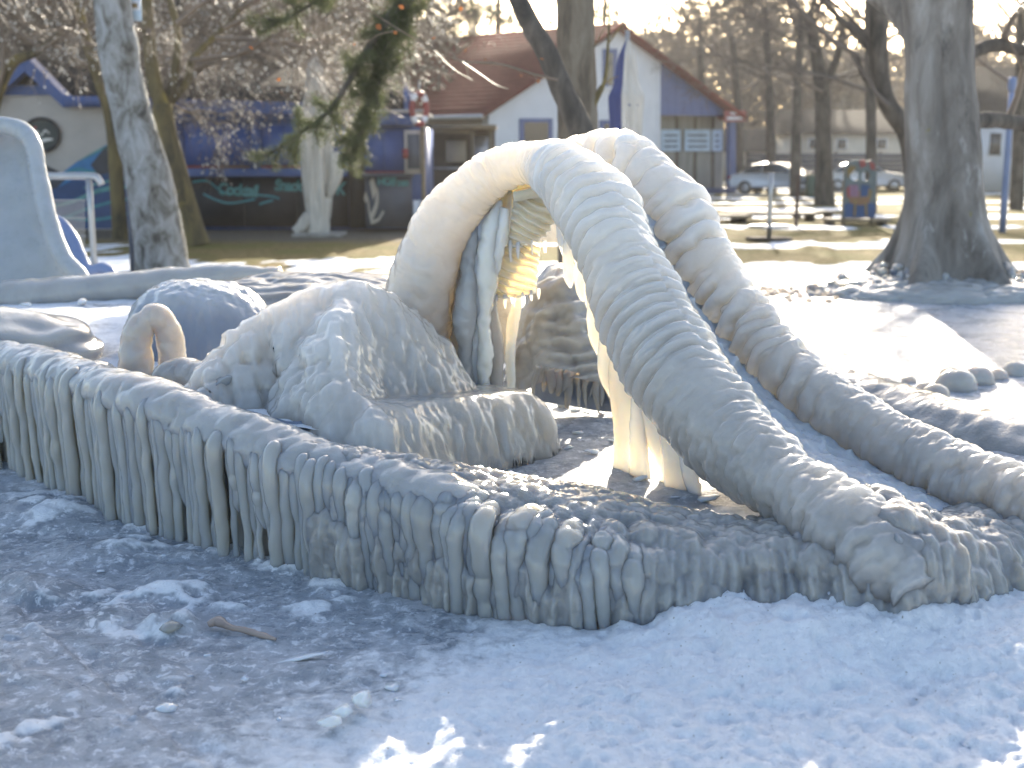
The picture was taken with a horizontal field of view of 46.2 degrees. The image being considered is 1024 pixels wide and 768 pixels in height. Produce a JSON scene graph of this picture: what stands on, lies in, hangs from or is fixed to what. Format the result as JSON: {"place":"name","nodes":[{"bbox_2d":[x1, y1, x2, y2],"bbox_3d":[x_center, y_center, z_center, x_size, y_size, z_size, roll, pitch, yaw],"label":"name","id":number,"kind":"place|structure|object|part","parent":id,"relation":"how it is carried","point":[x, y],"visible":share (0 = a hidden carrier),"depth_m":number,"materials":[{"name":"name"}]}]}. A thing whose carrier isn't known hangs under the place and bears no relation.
{"place":"outdoors","nodes":[
{"label":"outdoors","id":0,"kind":"place"},
{"bbox_2d":[0,180,1023,767],"bbox_3d":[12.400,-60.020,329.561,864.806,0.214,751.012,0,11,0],"label":"ground","id":1,"kind":"structure","parent":0,"point":[96,666],"depth_m":3.69,"materials":[{"name":"white snow"}]},
{"bbox_2d":[0,117,88,280],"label":"playground slide","id":2,"kind":"object","parent":1,"relation":"on","point":[33,243],"visible":0.77,"depth_m":10.00,"materials":[{"name":"grey plastic"}]},
{"bbox_2d":[48,172,104,264],"bbox_3d":[-5.516,-1.893,14.906,0.990,1.452,0.090,0,11,0],"label":"railing","id":3,"kind":"object","parent":1,"relation":"on","point":[88,177],"visible":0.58,"depth_m":14.82,"materials":[{"name":"metal"}]},
{"bbox_2d":[57,215,115,274],"bbox_3d":[-4.620,-1.121,11.853,1.864,1.071,0.913,10,14,42],"label":"playground slide","id":4,"kind":"object","parent":1,"relation":"on","point":[75,244],"visible":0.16,"depth_m":12.03,"materials":[{"name":"blue plastic"}]},
{"bbox_2d":[126,0,141,270],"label":"sign post","id":5,"kind":"object","parent":1,"relation":"on","point":[137,10],"visible":0.28,"depth_m":16.47,"materials":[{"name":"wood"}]},
{"bbox_2d":[0,0,270,239],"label":"bare tree","id":6,"kind":"object","parent":1,"relation":"on","point":[118,207],"visible":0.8,"depth_m":23.49,"materials":[{"name":"brown plant"}]},
{"bbox_2d":[93,0,189,270],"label":"birch tree","id":7,"kind":"object","parent":1,"relation":"on","point":[159,238],"visible":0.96,"depth_m":15.87,"materials":[{"name":"grey plant"}]},
{"bbox_2d":[0,0,287,147],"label":"bare tree","id":8,"kind":"object","parent":1,"relation":"on","point":[58,35],"visible":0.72,"depth_m":22.34,"materials":[{"name":"brown plant"}]},
{"bbox_2d":[155,703,177,712],"bbox_3d":[-0.988,0.927,3.430,0.062,0.025,0.036,0,11,0],"label":"ice chunk","id":9,"kind":"object","parent":1,"relation":"on","point":[167,707],"visible":1,"depth_m":3.42,"materials":[{"name":"white ice"}]},
{"bbox_2d":[159,620,182,633],"bbox_3d":[-1.129,0.805,3.968,0.067,0.050,0.083,3,11,18],"label":"ice chunk","id":10,"kind":"object","parent":1,"relation":"on","point":[170,626],"visible":1,"depth_m":3.94,"materials":[{"name":"grey ice"}]},
{"bbox_2d":[0,0,345,67],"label":"bare tree","id":11,"kind":"object","parent":1,"relation":"on","point":[94,33],"visible":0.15,"depth_m":31.51,"materials":[{"name":"brown plant"}]},
{"bbox_2d":[6,0,379,80],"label":"bare tree","id":12,"kind":"object","parent":1,"relation":"on","point":[178,2],"visible":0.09,"depth_m":27.89,"materials":[{"name":"brown plant"}]},
{"bbox_2d":[0,58,433,229],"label":"beach kiosk","id":13,"kind":"object","parent":1,"relation":"on","point":[393,188],"visible":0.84,"depth_m":26.45,"materials":[{"name":"blue paint"}]},
{"bbox_2d":[409,80,428,126],"bbox_3d":[-1.926,-5.810,24.859,0.501,0.953,0.132,-9,14,-41],"label":"life ring","id":14,"kind":"object","parent":13,"relation":"attached to","point":[424,119],"visible":0.97,"depth_m":24.83,"materials":[{"name":"red paint"}]},
{"bbox_2d":[2,0,450,104],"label":"bare tree","id":15,"kind":"object","parent":1,"relation":"on","point":[192,23],"visible":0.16,"depth_m":31.71,"materials":[{"name":"brown plant"}]},
{"bbox_2d":[207,616,276,640],"bbox_3d":[-0.895,0.811,3.986,0.268,0.047,0.046,4,11,22],"label":"frozen stick","id":16,"kind":"object","parent":1,"relation":"on","point":[219,621],"visible":1,"depth_m":3.98,"materials":[{"name":"grey ice"}]},
{"bbox_2d":[240,676,248,680],"bbox_3d":[-0.811,0.894,3.641,0.022,0.008,0.025,5,12,23],"label":"ice chip","id":17,"kind":"object","parent":1,"relation":"on","point":[245,678],"visible":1,"depth_m":3.64,"materials":[{"name":"white ice"}]},
{"bbox_2d":[65,0,455,245],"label":"lichened tree","id":18,"kind":"object","parent":1,"relation":"on","point":[195,232],"visible":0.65,"depth_m":21.67,"materials":[{"name":"brown plant"}]},
{"bbox_2d":[76,0,509,76],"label":"bare tree","id":19,"kind":"object","parent":1,"relation":"on","point":[240,3],"visible":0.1,"depth_m":30.81,"materials":[{"name":"brown plant"}]},
{"bbox_2d":[277,650,329,662],"bbox_3d":[-0.671,0.866,3.788,0.201,0.022,0.045,-4,11,-21],"label":"ice chunk","id":20,"kind":"object","parent":1,"relation":"on","point":[296,658],"visible":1,"depth_m":3.79,"materials":[{"name":"white ice"}]},
{"bbox_2d":[291,49,346,237],"bbox_3d":[-3.983,-4.926,24.512,1.089,3.830,1.000,0,11,0],"label":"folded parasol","id":21,"kind":"object","parent":1,"relation":"on","point":[321,179],"visible":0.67,"depth_m":24.41,"materials":[{"name":"beige fabric"}]},
{"bbox_2d":[316,715,341,726],"bbox_3d":[-0.499,0.923,3.285,0.065,0.031,0.045,-9,14,-41],"label":"ice chunk","id":22,"kind":"object","parent":1,"relation":"on","point":[331,720],"visible":1,"depth_m":3.27,"materials":[{"name":"white ice"}]},
{"bbox_2d":[332,703,353,718],"bbox_3d":[-0.473,0.912,3.342,0.053,0.034,0.055,-5,12,-24],"label":"ice chunk","id":23,"kind":"object","parent":1,"relation":"on","point":[342,711],"visible":0.94,"depth_m":3.33,"materials":[{"name":"white ice"}]},
{"bbox_2d":[300,0,407,69],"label":"pine","id":24,"kind":"object","parent":1,"relation":"on","point":[358,22],"visible":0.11,"depth_m":42.72,"materials":[{"name":"plant"}]},
{"bbox_2d":[351,690,371,707],"bbox_3d":[-0.429,0.893,3.402,0.061,0.049,0.058,10,15,44],"label":"ice chunk","id":25,"kind":"object","parent":1,"relation":"on","point":[361,699],"visible":1,"depth_m":3.38,"materials":[{"name":"white ice"}]},
{"bbox_2d":[379,672,388,676],"bbox_3d":[-0.392,0.887,3.665,0.023,0.007,0.029,4,11,19],"label":"ice chip","id":26,"kind":"object","parent":1,"relation":"on","point":[384,674],"visible":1,"depth_m":3.66,"materials":[{"name":"white ice"}]},
{"bbox_2d":[385,681,399,690],"bbox_3d":[-0.357,0.903,3.583,0.046,0.015,0.058,0,11,0],"label":"ice chip","id":27,"kind":"object","parent":1,"relation":"on","point":[393,686],"visible":1,"depth_m":3.57,"materials":[{"name":"white ice"}]},
{"bbox_2d":[404,77,411,109],"bbox_3d":[-2.594,-5.601,28.964,1.000,3.522,1.000,0,11,0],"label":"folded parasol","id":28,"kind":"object","parent":1,"relation":"on","point":[407,98],"visible":0.19,"depth_m":28.58,"materials":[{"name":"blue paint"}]},
{"bbox_2d":[249,0,594,136],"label":"leaning tree","id":29,"kind":"object","parent":1,"relation":"on","point":[572,111],"visible":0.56,"depth_m":11.91,"materials":[{"name":"brown plant"}]},
{"bbox_2d":[242,0,638,264],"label":"pine tree","id":30,"kind":"object","parent":1,"relation":"on","point":[576,44],"visible":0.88,"depth_m":13.30,"materials":[{"name":"green plant"}]},
{"bbox_2d":[385,0,503,52],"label":"pine","id":31,"kind":"object","parent":1,"relation":"on","point":[467,11],"visible":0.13,"depth_m":53.14,"materials":[{"name":"plant"}]},
{"bbox_2d":[424,125,496,187],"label":"open shed","id":32,"kind":"structure","parent":1,"relation":"on","point":[455,147],"depth_m":31.73,"materials":[{"name":"brown wood"}]},
{"bbox_2d":[434,0,537,35],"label":"pine","id":33,"kind":"object","parent":1,"relation":"on","point":[497,6],"visible":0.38,"depth_m":59.33,"materials":[{"name":"brown plant"}]},
{"bbox_2d":[0,0,1016,128],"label":"wood","id":34,"kind":"object","parent":1,"relation":"on","point":[845,101],"visible":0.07,"depth_m":110.88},
{"bbox_2d":[0,264,1023,629],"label":"frozen basin","id":35,"kind":"object","parent":1,"relation":"on","point":[576,536],"visible":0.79,"depth_m":4.42,"materials":[{"name":"ice"}]},
{"bbox_2d":[20,302,31,305],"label":"ice chunk","id":36,"kind":"object","parent":35,"relation":"on","point":[26,304],"visible":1,"depth_m":8.78,"materials":[{"name":"white ice"}]},
{"bbox_2d":[0,306,103,359],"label":"ice mound","id":37,"kind":"object","parent":35,"relation":"on","point":[63,333],"visible":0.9,"depth_m":6.40,"materials":[{"name":"white ice"}]},
{"bbox_2d":[78,298,86,304],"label":"ice chunk","id":38,"kind":"object","parent":35,"relation":"on","point":[81,301],"visible":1,"depth_m":8.83,"materials":[{"name":"white ice"}]},
{"bbox_2d":[117,303,186,375],"bbox_3d":[-1.758,-0.178,5.846,0.330,0.433,0.182,-3,11,-17],"label":"iced hoop","id":39,"kind":"object","parent":35,"relation":"on","point":[144,325],"visible":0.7,"depth_m":5.77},
{"bbox_2d":[126,278,266,361],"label":"iced dome","id":40,"kind":"structure","parent":35,"relation":"on","point":[207,312],"depth_m":6.52,"materials":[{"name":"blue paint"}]},
{"bbox_2d":[228,271,388,305],"bbox_3d":[-1.250,-0.518,7.784,1.936,0.424,1.722,0,11,0],"label":"ice mound","id":41,"kind":"object","parent":35,"relation":"on","point":[268,288],"visible":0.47,"depth_m":7.51,"materials":[{"name":"white ice"}]},
{"bbox_2d":[151,279,560,470],"bbox_3d":[-0.731,-0.040,5.626,1.739,0.920,1.914,7,12,31],"label":"mound","id":42,"kind":"object","parent":35,"relation":"on","point":[352,362],"visible":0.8,"depth_m":5.23,"materials":[{"name":"white ice"}]},
{"bbox_2d":[503,263,610,413],"bbox_3d":[0.275,-0.258,6.608,0.739,0.760,0.709,0,11,0],"label":"iced hump","id":43,"kind":"object","parent":35,"relation":"on","point":[556,359],"visible":0.59,"depth_m":6.42,"materials":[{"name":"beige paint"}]},
{"bbox_2d":[562,444,573,448],"bbox_3d":[0.264,0.298,5.679,0.062,0.022,0.056,0,11,0],"label":"ice shard","id":44,"kind":"object","parent":35,"relation":"on","point":[569,446],"visible":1,"depth_m":5.66,"materials":[{"name":"white ice"}]},
{"bbox_2d":[570,408,582,411],"bbox_3d":[0.348,0.139,6.517,0.077,0.019,0.046,-6,12,-28],"label":"ice shard","id":45,"kind":"object","parent":35,"relation":"on","point":[576,409],"visible":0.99,"depth_m":6.50,"materials":[{"name":"white ice"}]},
{"bbox_2d":[572,431,583,433],"bbox_3d":[0.329,0.240,5.983,0.060,0.013,0.033,0,11,0],"label":"ice shard","id":46,"kind":"object","parent":35,"relation":"on","point":[578,432],"visible":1,"depth_m":5.97,"materials":[{"name":"white ice"}]},
{"bbox_2d":[583,448,598,453],"bbox_3d":[0.375,0.310,5.589,0.080,0.016,0.054,7,13,34],"label":"ice shard","id":47,"kind":"object","parent":35,"relation":"on","point":[592,451],"visible":1,"depth_m":5.57,"materials":[{"name":"white ice"}]},
{"bbox_2d":[632,475,646,481],"bbox_3d":[0.545,0.401,5.110,0.067,0.026,0.040,-3,11,-15],"label":"ice chunk","id":48,"kind":"object","parent":35,"relation":"on","point":[639,478],"visible":1,"depth_m":5.10,"materials":[{"name":"white ice"}]},
{"bbox_2d":[385,128,1023,607],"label":"frozen slide","id":49,"kind":"object","parent":35,"relation":"on","point":[717,374],"visible":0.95,"depth_m":5.00,"materials":[{"name":"white ice"}]},
{"bbox_2d":[697,494,720,501],"bbox_3d":[0.790,0.458,4.810,0.097,0.031,0.049,0,11,0],"label":"ice chunk","id":50,"kind":"object","parent":35,"relation":"on","point":[711,497],"visible":1,"depth_m":4.80,"materials":[{"name":"white ice"}]},
{"bbox_2d":[304,22,746,193],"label":"gabled house","id":51,"kind":"structure","parent":1,"relation":"on","point":[689,141],"depth_m":49.02,"materials":[{"name":"white paint"}]},
{"bbox_2d":[519,118,552,140],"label":"window","id":52,"kind":"structure","parent":51,"relation":"in","point":[530,129],"depth_m":45.14,"materials":[{"name":"beige glass"}]},
{"bbox_2d":[599,120,609,128],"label":"window","id":53,"kind":"structure","parent":51,"relation":"in","point":[604,124],"depth_m":48.68,"materials":[{"name":"blue glass"}]},
{"bbox_2d":[602,49,617,88],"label":"window","id":54,"kind":"structure","parent":51,"relation":"in","point":[613,53],"depth_m":48.58,"materials":[{"name":"white glass"}]},
{"bbox_2d":[548,0,655,26],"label":"pine","id":55,"kind":"object","parent":1,"relation":"on","point":[604,11],"visible":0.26,"depth_m":63.30,"materials":[{"name":"brown plant"}]},
{"bbox_2d":[608,30,643,135],"bbox_3d":[1.670,-3.436,17.670,1.000,3.410,1.000,0,11,0],"label":"folded parasol","id":56,"kind":"object","parent":1,"relation":"on","point":[626,101],"visible":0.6,"depth_m":17.37,"materials":[{"name":"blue fabric"}]},
{"bbox_2d":[613,0,790,84],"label":"bare tree","id":57,"kind":"object","parent":1,"relation":"on","point":[699,76],"visible":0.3,"depth_m":70.66,"materials":[{"name":"brown plant"}]},
{"bbox_2d":[718,213,751,223],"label":"platform","id":58,"kind":"structure","parent":1,"relation":"on","point":[741,218],"depth_m":29.70,"materials":[{"name":"white wood"}]},
{"bbox_2d":[632,0,846,188],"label":"bare tree","id":59,"kind":"object","parent":1,"relation":"on","point":[739,143],"visible":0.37,"depth_m":64.06,"materials":[{"name":"brown plant"}]},
{"bbox_2d":[631,0,863,192],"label":"bare tree","id":60,"kind":"object","parent":1,"relation":"on","point":[770,150],"visible":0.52,"depth_m":55.89,"materials":[{"name":"brown plant"}]},
{"bbox_2d":[637,0,864,196],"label":"bare tree","id":61,"kind":"object","parent":1,"relation":"on","point":[795,151],"visible":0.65,"depth_m":50.55,"materials":[{"name":"brown plant"}]},
{"bbox_2d":[728,162,805,194],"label":"parked car","id":62,"kind":"object","parent":1,"relation":"on","point":[749,178],"visible":0.57,"depth_m":54.48,"materials":[{"name":"silver metal"}]},
{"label":"side window","id":63,"kind":"part","parent":62,"relation":"part of","materials":[{"name":"grey glass"}]},
{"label":"side window","id":64,"kind":"part","parent":62,"relation":"part of","materials":[{"name":"grey glass"}]},
{"bbox_2d":[725,212,820,220],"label":"platform","id":65,"kind":"structure","parent":1,"relation":"on","point":[809,216],"depth_m":30.65,"materials":[{"name":"white wood"}]},
{"bbox_2d":[794,174,799,225],"bbox_3d":[6.785,-4.371,28.557,0.086,1.253,0.090,0,11,0],"label":"metal post","id":66,"kind":"object","parent":1,"relation":"on","point":[797,199],"visible":1,"depth_m":28.53,"materials":[{"name":"grey metal"}]},
{"bbox_2d":[699,0,904,176],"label":"bare tree","id":67,"kind":"object","parent":1,"relation":"on","point":[873,40],"visible":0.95,"depth_m":23.22,"materials":[{"name":"brown plant"}]},
{"bbox_2d":[804,172,814,196],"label":"litter bin","id":68,"kind":"object","parent":1,"relation":"on","point":[809,183],"visible":0.52,"depth_m":51.06,"materials":[{"name":"metal"}]},
{"bbox_2d":[791,210,834,218],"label":"platform","id":69,"kind":"structure","parent":1,"relation":"on","point":[827,213],"depth_m":32.30,"materials":[{"name":"white wood"}]},
{"bbox_2d":[629,0,1012,205],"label":"bare tree","id":70,"kind":"object","parent":1,"relation":"on","point":[824,192],"visible":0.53,"depth_m":40.58,"materials":[{"name":"brown plant"}]},
{"bbox_2d":[745,152,903,188],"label":"board fence","id":71,"kind":"object","parent":1,"relation":"on","point":[890,163],"visible":0.3,"depth_m":64.86,"materials":[{"name":"grey wood"}]},
{"bbox_2d":[671,0,1021,212],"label":"bare tree","id":72,"kind":"object","parent":1,"relation":"on","point":[871,131],"visible":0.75,"depth_m":35.47,"materials":[{"name":"brown plant"}]},
{"bbox_2d":[821,217,890,225],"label":"platform","id":73,"kind":"structure","parent":1,"relation":"on","point":[830,221],"depth_m":28.79,"materials":[{"name":"white wood"}]},
{"bbox_2d":[841,159,876,225],"bbox_3d":[8.304,-4.574,28.676,0.780,1.569,0.144,0,11,0],"label":"photo board","id":74,"kind":"object","parent":73,"relation":"on","point":[858,197],"visible":1,"depth_m":28.61,"materials":[{"name":"blue paint"}]},
{"bbox_2d":[833,163,903,191],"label":"parked car","id":75,"kind":"object","parent":1,"relation":"on","point":[892,181],"visible":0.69,"depth_m":59.59,"materials":[{"name":"paint"}]},
{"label":"side window","id":76,"kind":"part","parent":75,"relation":"part of","materials":[{"name":"grey glass"}]},
{"bbox_2d":[759,0,1023,304],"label":"tree","id":77,"kind":"object","parent":1,"relation":"on","point":[943,246],"visible":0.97,"depth_m":13.69,"materials":[{"name":"grey plant"}]},
{"bbox_2d":[901,376,916,382],"bbox_3d":[2.817,-0.027,8.522,0.114,0.065,0.099,0,11,0],"label":"ice lump","id":78,"kind":"object","parent":1,"relation":"on","point":[908,379],"visible":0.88,"depth_m":8.49,"materials":[{"name":"white ice"}]},
{"bbox_2d":[916,381,932,389],"bbox_3d":[2.832,0.021,8.221,0.140,0.082,0.119,0,11,0],"label":"ice lump","id":79,"kind":"object","parent":1,"relation":"on","point":[922,385],"visible":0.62,"depth_m":8.19,"materials":[{"name":"white ice"}]},
{"bbox_2d":[923,384,949,396],"bbox_3d":[2.814,0.053,7.972,0.196,0.111,0.166,0,11,0],"label":"ice lump","id":80,"kind":"object","parent":1,"relation":"on","point":[940,389],"visible":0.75,"depth_m":7.92,"materials":[{"name":"white ice"}]},
{"bbox_2d":[939,366,956,374],"bbox_3d":[3.200,-0.084,8.767,0.155,0.089,0.132,0,11,0],"label":"ice lump","id":81,"kind":"object","parent":1,"relation":"on","point":[945,368],"visible":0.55,"depth_m":8.75,"materials":[{"name":"white ice"}]},
{"bbox_2d":[934,369,977,392],"bbox_3d":[3.064,-0.026,8.267,0.290,0.157,0.242,0,11,0],"label":"ice lump","id":82,"kind":"object","parent":1,"relation":"on","point":[958,380],"visible":0.96,"depth_m":8.18,"materials":[{"name":"white ice"}]},
{"bbox_2d":[902,0,1023,210],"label":"bare tree","id":83,"kind":"object","parent":1,"relation":"on","point":[1016,198],"visible":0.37,"depth_m":37.09,"materials":[{"name":"brown plant"}]},
{"bbox_2d":[966,366,995,385],"bbox_3d":[3.289,-0.055,8.474,0.237,0.140,0.201,0,11,0],"label":"ice lump","id":84,"kind":"object","parent":1,"relation":"on","point":[983,376],"visible":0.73,"depth_m":8.40,"materials":[{"name":"white ice"}]},
{"bbox_2d":[990,368,1008,379],"bbox_3d":[3.510,-0.068,8.671,0.153,0.091,0.138,0,11,0],"label":"ice lump","id":85,"kind":"object","parent":1,"relation":"on","point":[1000,374],"visible":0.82,"depth_m":8.62,"materials":[{"name":"white ice"}]},
{"bbox_2d":[999,77,1016,232],"bbox_3d":[10.596,-4.875,25.692,0.173,3.296,0.173,-10,15,-44],"label":"blue pole","id":86,"kind":"object","parent":1,"relation":"on","point":[1012,83],"visible":0.93,"depth_m":25.69,"materials":[{"name":"metal"}]},
{"bbox_2d":[1003,361,1023,375],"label":"ice lump","id":87,"kind":"object","parent":1,"relation":"on","point":[1014,368],"visible":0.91,"depth_m":8.75,"materials":[{"name":"white ice"}]},
{"bbox_2d":[420,0,1021,128],"label":"sky","id":88,"kind":"structure","parent":0,"point":[545,10],"materials":[{"name":"white"}]},
{"bbox_2d":[723,129,765,179],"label":"distant house","id":89,"kind":"structure","parent":0,"point":[753,146],"depth_m":94.28,"materials":[{"name":"paint"}]},
{"bbox_2d":[746,173,791,241],"bbox_3d":[5.061,-3.479,23.532,0.900,1.304,0.900,0,11,0],"label":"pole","id":90,"kind":"object","parent":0,"point":[769,226],"visible":1,"depth_m":23.46,"materials":[{"name":"grey metal"}]},
{"bbox_2d":[765,110,900,153],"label":"distant house","id":91,"kind":"structure","parent":0,"point":[848,130],"depth_m":80.74,"materials":[{"name":"paint"}]},
{"bbox_2d":[808,138,814,149],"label":"window","id":92,"kind":"structure","parent":91,"relation":"in","point":[811,141],"depth_m":80.35,"materials":[{"name":"grey glass"}]},
{"bbox_2d":[836,138,847,149],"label":"window","id":93,"kind":"structure","parent":91,"relation":"in","point":[841,143],"depth_m":80.33,"materials":[{"name":"grey glass"}]},
{"bbox_2d":[877,138,887,149],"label":"window","id":94,"kind":"structure","parent":91,"relation":"in","point":[882,143],"depth_m":80.34,"materials":[{"name":"grey glass"}]},
{"bbox_2d":[975,66,1014,191],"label":"distant house","id":95,"kind":"structure","parent":0,"point":[993,143],"depth_m":59.18,"materials":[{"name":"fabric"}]},
{"bbox_2d":[987,132,1002,155],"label":"window","id":96,"kind":"structure","parent":95,"relation":"in","point":[995,138],"depth_m":58.77,"materials":[{"name":"grey glass"}]}
]}

